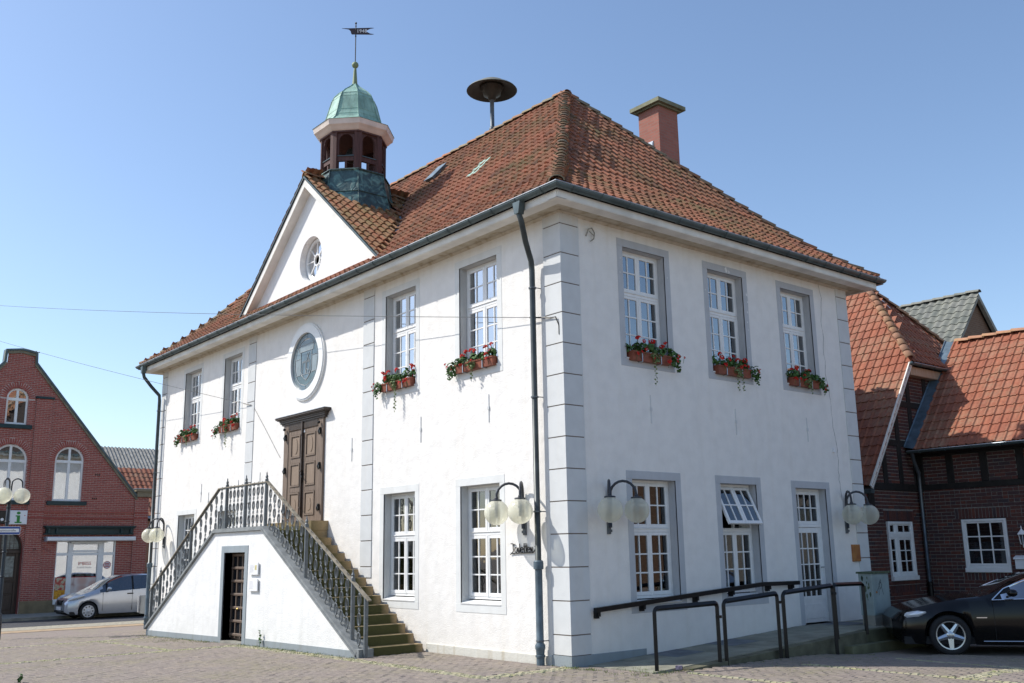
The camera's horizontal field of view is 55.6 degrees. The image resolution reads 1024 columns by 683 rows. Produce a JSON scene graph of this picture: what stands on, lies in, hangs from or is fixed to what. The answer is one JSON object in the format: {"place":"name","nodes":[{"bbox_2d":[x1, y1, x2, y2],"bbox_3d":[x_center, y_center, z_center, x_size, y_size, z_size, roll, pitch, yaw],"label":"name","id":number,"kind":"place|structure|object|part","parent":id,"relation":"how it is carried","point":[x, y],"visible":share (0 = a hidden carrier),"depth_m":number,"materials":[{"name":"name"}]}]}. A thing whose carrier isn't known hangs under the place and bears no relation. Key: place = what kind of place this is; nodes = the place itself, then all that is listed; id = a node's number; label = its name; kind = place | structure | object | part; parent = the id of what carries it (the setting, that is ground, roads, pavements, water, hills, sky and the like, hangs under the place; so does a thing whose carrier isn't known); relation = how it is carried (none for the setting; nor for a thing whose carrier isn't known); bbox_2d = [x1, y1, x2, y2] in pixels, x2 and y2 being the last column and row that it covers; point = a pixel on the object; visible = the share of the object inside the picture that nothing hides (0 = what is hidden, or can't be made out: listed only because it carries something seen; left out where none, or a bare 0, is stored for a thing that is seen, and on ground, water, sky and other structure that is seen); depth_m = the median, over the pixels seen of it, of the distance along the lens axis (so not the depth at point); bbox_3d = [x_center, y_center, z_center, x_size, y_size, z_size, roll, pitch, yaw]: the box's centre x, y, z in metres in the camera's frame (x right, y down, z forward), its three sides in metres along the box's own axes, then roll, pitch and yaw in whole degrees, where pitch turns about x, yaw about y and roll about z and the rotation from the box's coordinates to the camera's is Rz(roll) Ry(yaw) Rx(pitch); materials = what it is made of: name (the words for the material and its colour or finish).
{"place":"outdoors","nodes":[
{"label":"outdoors","id":0,"kind":"place"},
{"bbox_2d":[1,614,143,627],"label":"street","id":1,"kind":"structure","parent":0,"point":[34,623],"depth_m":33.93,"materials":[{"name":"grey asphalt"}]},
{"bbox_2d":[54,573,146,619],"bbox_3d":[-15.092,9.616,36.768,3.875,1.590,2.162,9,-16,-39],"label":"parked car","id":2,"kind":"object","parent":1,"relation":"on","point":[119,593],"visible":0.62,"depth_m":35.94,"materials":[{"name":"silver metal"}]},
{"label":"side window","id":3,"kind":"part","parent":2,"relation":"part of","materials":[{"name":"blue glass"}]},
{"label":"side window","id":4,"kind":"part","parent":2,"relation":"part of","materials":[{"name":"blue glass"}]},
{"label":"side window","id":5,"kind":"part","parent":2,"relation":"part of","materials":[{"name":"blue glass"}]},
{"bbox_2d":[2,612,142,621],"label":"pavement","id":6,"kind":"structure","parent":0,"point":[25,617],"depth_m":36.32,"materials":[{"name":"grey stone"}]},
{"bbox_2d":[1,620,143,631],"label":"street edge","id":7,"kind":"object","parent":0,"point":[69,626],"visible":0.09,"depth_m":30.26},
{"bbox_2d":[1,623,143,633],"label":"street verge","id":8,"kind":"structure","parent":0,"point":[70,628],"depth_m":28.61,"materials":[{"name":"grey stone"}]},
{"bbox_2d":[137,595,149,613],"bbox_3d":[-11.100,8.191,29.567,0.450,0.900,0.500,9,-16,-39],"label":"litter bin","id":9,"kind":"object","parent":8,"relation":"on","point":[141,605],"visible":0.23,"depth_m":29.53,"materials":[{"name":"paint"}]},
{"bbox_2d":[0,348,151,613],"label":"red gable house","id":10,"kind":"structure","parent":0,"point":[86,505],"depth_m":39.67,"materials":[{"name":"brick"}]},
{"bbox_2d":[0,511,5,523],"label":"shop sign box","id":11,"kind":"object","parent":10,"relation":"attached to","point":[2,516],"visible":0.77,"depth_m":37.88,"materials":[{"name":"black paint"}]},
{"bbox_2d":[0,534,22,613],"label":"house door","id":12,"kind":"structure","parent":10,"relation":"in","point":[13,563],"depth_m":38.17,"materials":[{"name":"brown wood"}]},
{"bbox_2d":[0,444,29,504],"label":"window","id":13,"kind":"structure","parent":10,"relation":"in","point":[13,459],"depth_m":38.98,"materials":[{"name":"white glass"}]},
{"bbox_2d":[0,388,31,428],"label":"window","id":14,"kind":"structure","parent":10,"relation":"in","point":[17,399],"depth_m":39.38,"materials":[{"name":"white paint"}]},
{"bbox_2d":[46,447,86,505],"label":"window","id":15,"kind":"structure","parent":10,"relation":"in","point":[69,462],"depth_m":40.03,"materials":[{"name":"white glass"}]},
{"bbox_2d":[52,541,115,604],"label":"shop window","id":16,"kind":"structure","parent":10,"relation":"in","point":[78,566],"depth_m":40.30,"materials":[{"name":"white glass"}]},
{"bbox_2d":[0,630,1023,682],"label":"paving","id":17,"kind":"structure","parent":0,"point":[228,665],"depth_m":14.54,"materials":[{"name":"grey stone"}]},
{"bbox_2d":[17,674,22,682],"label":"weed","id":18,"kind":"object","parent":17,"relation":"on","point":[20,678],"visible":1,"depth_m":13.77,"materials":[{"name":"green plant"}]},
{"bbox_2d":[2,635,931,680],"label":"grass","id":19,"kind":"structure","parent":17,"relation":"on","point":[408,666],"depth_m":16.55,"materials":[{"name":"green plant"}]},
{"bbox_2d":[0,623,1023,677],"bbox_3d":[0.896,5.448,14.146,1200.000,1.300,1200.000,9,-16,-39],"label":"ground","id":20,"kind":"structure","parent":0,"point":[1012,651],"depth_m":17.05,"materials":[{"name":"grey stone"}]},
{"bbox_2d":[0,478,29,637],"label":"street lamp","id":21,"kind":"object","parent":20,"relation":"on","point":[6,530],"visible":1,"depth_m":24.43,"materials":[{"name":"paint"}]},
{"bbox_2d":[9,510,27,524],"bbox_3d":[-19.468,6.936,38.267,0.630,0.546,0.186,9,-16,-39],"label":"info sign","id":22,"kind":"object","parent":21,"relation":"attached to","point":[17,517],"visible":0.98,"depth_m":38.20,"materials":[{"name":"white metal"}]},
{"bbox_2d":[20,446,158,537],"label":"back house","id":23,"kind":"structure","parent":20,"relation":"on","point":[129,457],"depth_m":50.17,"materials":[{"name":"grey tile"}]},
{"bbox_2d":[118,467,156,572],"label":"orange brick annex","id":24,"kind":"object","parent":20,"relation":"on","point":[138,478],"visible":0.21,"depth_m":47.73,"materials":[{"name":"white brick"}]},
{"bbox_2d":[144,472,422,658],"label":"double staircase","id":25,"kind":"structure","parent":20,"relation":"on","point":[313,594],"depth_m":19.23,"materials":[{"name":"paint"}]},
{"bbox_2d":[229,552,244,640],"bbox_3d":[-5.660,5.334,20.316,0.125,1.798,1.064,9,-16,-39],"label":"cellar door","id":26,"kind":"structure","parent":25,"relation":"in","point":[237,582],"depth_m":20.49,"materials":[{"name":"brown wood"}]},
{"bbox_2d":[248,579,258,590],"bbox_3d":[-5.178,4.883,19.471,0.046,0.240,0.400,9,-16,-39],"label":"notice plate","id":27,"kind":"object","parent":25,"relation":"attached to","point":[253,585],"visible":1,"depth_m":19.44,"materials":[{"name":"metal"}]},
{"bbox_2d":[249,562,258,574],"bbox_3d":[-5.183,4.570,19.539,0.047,0.240,0.400,9,-16,-39],"label":"notice plate","id":28,"kind":"object","parent":25,"relation":"attached to","point":[253,568],"visible":1,"depth_m":19.50,"materials":[{"name":"metal"}]},
{"bbox_2d":[135,22,886,667],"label":"town hall","id":29,"kind":"structure","parent":20,"relation":"on","point":[603,238],"depth_m":18.10,"materials":[{"name":"white paint"}]},
{"bbox_2d":[1,341,279,456],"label":"overhead wire","id":30,"kind":"object","parent":29,"relation":"attached to","point":[164,384],"visible":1,"depth_m":26.37,"materials":[{"name":"black paint"}]},
{"bbox_2d":[142,518,165,547],"bbox_3d":[-9.947,5.346,27.101,0.548,0.841,0.986,9,-16,-39],"label":"wall lamp","id":31,"kind":"object","parent":29,"relation":"attached to","point":[149,529],"visible":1,"depth_m":27.13,"materials":[{"name":"glass"}]},
{"bbox_2d":[173,424,198,446],"bbox_3d":[-8.958,2.614,26.778,0.334,0.607,1.327,9,-16,-39],"label":"flower box","id":32,"kind":"object","parent":29,"relation":"attached to","point":[187,435],"visible":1,"depth_m":26.63,"materials":[{"name":"ceramic"}]},
{"bbox_2d":[182,515,193,570],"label":"window","id":33,"kind":"structure","parent":29,"relation":"in","point":[188,519],"depth_m":26.48,"materials":[{"name":"white paint"}]},
{"bbox_2d":[189,371,201,438],"bbox_3d":[-8.775,1.793,26.965,0.258,1.952,1.130,9,-16,-39],"label":"window","id":34,"kind":"structure","parent":29,"relation":"in","point":[196,378],"depth_m":27.20,"materials":[{"name":"white paint"}]},
{"bbox_2d":[211,413,239,446],"bbox_3d":[-7.268,2.301,24.739,0.352,0.877,1.277,9,-16,-39],"label":"flower box","id":35,"kind":"object","parent":29,"relation":"attached to","point":[228,425],"visible":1,"depth_m":24.63,"materials":[{"name":"ceramic"}]},
{"bbox_2d":[227,510,235,527],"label":"window","id":36,"kind":"structure","parent":29,"relation":"in","point":[231,512],"depth_m":24.42,"materials":[{"name":"white paint"}]},
{"bbox_2d":[229,356,241,428],"bbox_3d":[-7.091,1.334,24.977,0.258,1.952,1.060,9,-16,-39],"label":"window","id":37,"kind":"structure","parent":29,"relation":"in","point":[236,364],"depth_m":25.20,"materials":[{"name":"white paint"}]},
{"bbox_2d":[0,305,559,333],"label":"overhead wire","id":38,"kind":"object","parent":29,"relation":"attached to","point":[324,315],"visible":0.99,"depth_m":19.29,"materials":[{"name":"black paint"}]},
{"bbox_2d":[275,406,330,522],"bbox_3d":[-4.656,2.760,21.382,0.190,2.400,2.318,9,-16,-39],"label":"entrance door","id":39,"kind":"structure","parent":29,"relation":"in","point":[304,432],"depth_m":21.30,"materials":[{"name":"brown wood"}]},
{"bbox_2d":[287,323,325,400],"bbox_3d":[-4.665,0.452,21.927,0.065,1.770,1.770,9,-16,-39],"label":"crest window","id":40,"kind":"structure","parent":29,"relation":"in","point":[310,356],"depth_m":21.90,"materials":[{"name":"white paint"}]},
{"bbox_2d":[306,239,321,279],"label":"round window","id":41,"kind":"structure","parent":29,"relation":"in","point":[315,250],"depth_m":22.89,"materials":[{"name":"white paint"}]},
{"bbox_2d":[371,363,415,411],"bbox_3d":[-2.273,0.959,18.859,0.330,0.918,1.349,9,-16,-39],"label":"flower box","id":42,"kind":"object","parent":29,"relation":"attached to","point":[395,382],"visible":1,"depth_m":18.75,"materials":[{"name":"ceramic"}]},
{"bbox_2d":[382,492,414,601],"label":"window","id":43,"kind":"structure","parent":29,"relation":"in","point":[402,505],"depth_m":18.37,"materials":[{"name":"white paint"}]},
{"bbox_2d":[393,290,415,384],"bbox_3d":[-2.103,-0.025,19.090,0.258,1.952,1.070,9,-16,-39],"label":"window","id":44,"kind":"structure","parent":29,"relation":"in","point":[404,328],"depth_m":19.25,"materials":[{"name":"white paint"}]},
{"bbox_2d":[444,342,497,380],"bbox_3d":[-0.711,0.392,17.026,0.349,0.627,1.300,9,-16,-39],"label":"flower box","id":45,"kind":"object","parent":29,"relation":"attached to","point":[462,365],"visible":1,"depth_m":16.90,"materials":[{"name":"ceramic"}]},
{"bbox_2d":[460,484,500,605],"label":"window","id":46,"kind":"structure","parent":29,"relation":"in","point":[484,537],"depth_m":16.50,"materials":[{"name":"white paint"}]},
{"bbox_2d":[467,259,497,364],"bbox_3d":[-0.518,-0.457,17.219,0.258,1.952,1.090,9,-16,-39],"label":"window","id":47,"kind":"structure","parent":29,"relation":"in","point":[482,279],"depth_m":17.36,"materials":[{"name":"white paint"}]},
{"bbox_2d":[466,77,516,133],"bbox_3d":[-0.507,-5.889,24.758,1.300,1.590,1.300,9,-16,-39],"label":"siren","id":48,"kind":"object","parent":29,"relation":"on","point":[491,90],"visible":0.98,"depth_m":24.74,"materials":[{"name":"metal"}]},
{"bbox_2d":[484,481,532,534],"bbox_3d":[-0.003,2.636,15.365,0.548,0.841,0.986,9,-16,-39],"label":"wall lamp","id":49,"kind":"object","parent":29,"relation":"attached to","point":[520,500],"visible":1,"depth_m":15.41,"materials":[{"name":"glass"}]},
{"bbox_2d":[510,543,534,554],"bbox_3d":[0.184,3.292,15.424,0.026,0.186,0.659,9,-16,-39],"label":"toilet sign","id":50,"kind":"object","parent":29,"relation":"attached to","point":[519,549],"visible":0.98,"depth_m":15.42,"materials":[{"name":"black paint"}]},
{"bbox_2d":[597,479,649,533],"bbox_3d":[1.683,2.563,15.114,0.986,0.841,0.548,9,-16,-39],"label":"wall lamp","id":51,"kind":"object","parent":29,"relation":"attached to","point":[610,498],"visible":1,"depth_m":15.10,"materials":[{"name":"glass"}]},
{"bbox_2d":[622,251,660,357],"bbox_3d":[2.236,-0.590,16.823,1.060,1.952,0.258,9,-16,-39],"label":"window","id":52,"kind":"structure","parent":29,"relation":"in","point":[641,302],"depth_m":16.95,"materials":[{"name":"white paint"}]},
{"bbox_2d":[625,335,685,383],"bbox_3d":[2.402,0.355,16.530,1.334,0.842,0.342,9,-16,-39],"label":"flower box","id":53,"kind":"object","parent":29,"relation":"attached to","point":[639,354],"visible":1,"depth_m":16.48,"materials":[{"name":"ceramic"}]},
{"bbox_2d":[632,480,681,603],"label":"window","id":54,"kind":"structure","parent":29,"relation":"in","point":[653,560],"depth_m":16.10,"materials":[{"name":"white paint"}]},
{"bbox_2d":[593,581,799,618],"bbox_3d":[3.265,4.307,16.334,5.270,0.405,0.125,9,-16,-39],"label":"wall handrail","id":55,"kind":"object","parent":29,"relation":"attached to","point":[642,604],"depth_m":16.07,"materials":[{"name":"black metal"}]},
{"bbox_2d":[707,273,739,371],"bbox_3d":[3.963,-0.317,18.223,1.040,1.952,0.258,9,-16,-39],"label":"window","id":56,"kind":"structure","parent":29,"relation":"in","point":[721,290],"depth_m":18.37,"materials":[{"name":"white paint"}]},
{"bbox_2d":[712,352,760,390],"bbox_3d":[4.146,0.587,17.965,1.255,0.718,0.325,9,-16,-39],"label":"flower box","id":57,"kind":"object","parent":29,"relation":"attached to","point":[740,369],"visible":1,"depth_m":17.88,"materials":[{"name":"ceramic"}]},
{"bbox_2d":[720,484,762,597],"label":"window","id":58,"kind":"structure","parent":29,"relation":"in","point":[739,511],"depth_m":17.46,"materials":[{"name":"white paint"}]},
{"bbox_2d":[780,292,807,383],"bbox_3d":[5.697,-0.043,19.630,1.020,1.952,0.258,9,-16,-39],"label":"window","id":59,"kind":"structure","parent":29,"relation":"in","point":[791,305],"depth_m":19.78,"materials":[{"name":"white paint"}]},
{"bbox_2d":[785,365,828,394],"bbox_3d":[5.858,0.789,19.369,1.244,0.578,0.326,9,-16,-39],"label":"flower box","id":60,"kind":"object","parent":29,"relation":"attached to","point":[806,380],"visible":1,"depth_m":19.25,"materials":[{"name":"ceramic"}]},
{"bbox_2d":[796,489,830,624],"bbox_3d":[5.751,4.154,18.745,1.060,2.590,0.320,9,-16,-39],"label":"side door","id":61,"kind":"structure","parent":29,"relation":"in","point":[808,505],"depth_m":18.86,"materials":[{"name":"white paint"}]},
{"bbox_2d":[851,544,860,560],"bbox_3d":[6.908,4.242,19.485,0.250,0.330,0.050,9,-16,-39],"label":"meter cover","id":62,"kind":"object","parent":29,"relation":"attached to","point":[856,553],"visible":1,"depth_m":19.44,"materials":[{"name":"orange metal"}]},
{"bbox_2d":[842,490,878,532],"bbox_3d":[6.864,3.382,19.315,0.986,0.841,0.548,9,-16,-39],"label":"wall lamp","id":63,"kind":"object","parent":29,"relation":"attached to","point":[851,505],"visible":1,"depth_m":19.30,"materials":[{"name":"glass"}]},
{"bbox_2d":[0,637,1023,682],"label":"sett strips","id":64,"kind":"object","parent":20,"relation":"on","point":[978,676],"visible":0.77,"depth_m":13.99,"materials":[{"name":"stone"}]},
{"bbox_2d":[675,665,682,669],"bbox_3d":[2.364,4.615,13.746,0.090,0.050,0.060,-6,-13,21],"label":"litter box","id":65,"kind":"object","parent":20,"relation":"on","point":[678,667],"visible":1,"depth_m":13.72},
{"bbox_2d":[589,619,927,673],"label":"ramp","id":66,"kind":"structure","parent":20,"relation":"on","point":[816,639],"depth_m":15.78,"materials":[{"name":"grey concrete"}]},
{"bbox_2d":[652,582,868,670],"bbox_3d":[4.122,4.416,15.200,5.225,1.153,0.244,8,-15,-37],"label":"ramp railing","id":67,"kind":"object","parent":66,"relation":"on","point":[833,593],"visible":0.91,"depth_m":15.06,"materials":[{"name":"black metal"}]},
{"bbox_2d":[856,571,890,625],"bbox_3d":[6.723,4.776,17.953,0.640,1.025,0.332,9,-16,-39],"label":"utility cabinet","id":68,"kind":"object","parent":66,"relation":"on","point":[877,593],"visible":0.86,"depth_m":17.80,"materials":[{"name":"metal"}]},
{"bbox_3d":[6.809,4.643,17.874,0.520,0.690,0.010,9,-16,-39],"label":"cabinet door","id":69,"kind":"part","parent":68,"relation":"part of","materials":[{"name":"grey metal"}]},
{"bbox_2d":[846,290,1023,605],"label":"half timbered house","id":70,"kind":"structure","parent":20,"relation":"on","point":[941,434],"depth_m":23.48,"materials":[{"name":"brick"}]},
{"bbox_2d":[886,521,919,581],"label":"window","id":71,"kind":"structure","parent":70,"relation":"in","point":[900,535],"depth_m":22.98,"materials":[{"name":"white paint"}]},
{"bbox_2d":[961,517,1012,572],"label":"window","id":72,"kind":"structure","parent":70,"relation":"in","point":[985,540],"depth_m":22.73,"materials":[{"name":"white paint"}]},
{"bbox_2d":[1013,555,1023,568],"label":"letter box","id":73,"kind":"object","parent":70,"relation":"attached to","point":[1019,561],"visible":1,"depth_m":21.85,"materials":[{"name":"white metal"}]},
{"bbox_2d":[1017,526,1023,546],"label":"wall lantern","id":74,"kind":"object","parent":70,"relation":"attached to","point":[1021,532],"depth_m":21.87,"materials":[{"name":"white glass"}]},
{"bbox_2d":[893,289,997,345],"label":"grey roofed house","id":75,"kind":"structure","parent":20,"relation":"on","point":[951,318],"depth_m":32.64,"materials":[{"name":"tile"}]},
{"bbox_2d":[882,571,1023,654],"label":"parked car","id":76,"kind":"object","parent":20,"relation":"on","point":[991,613],"visible":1,"depth_m":16.07,"materials":[{"name":"black paint"}]},
{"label":"side window","id":77,"kind":"part","parent":76,"relation":"part of","materials":[{"name":"blue glass"}]},
{"bbox_2d":[0,0,1023,449],"label":"sky","id":78,"kind":"structure","parent":0,"point":[154,153],"materials":[{"name":"blue"}]}
]}

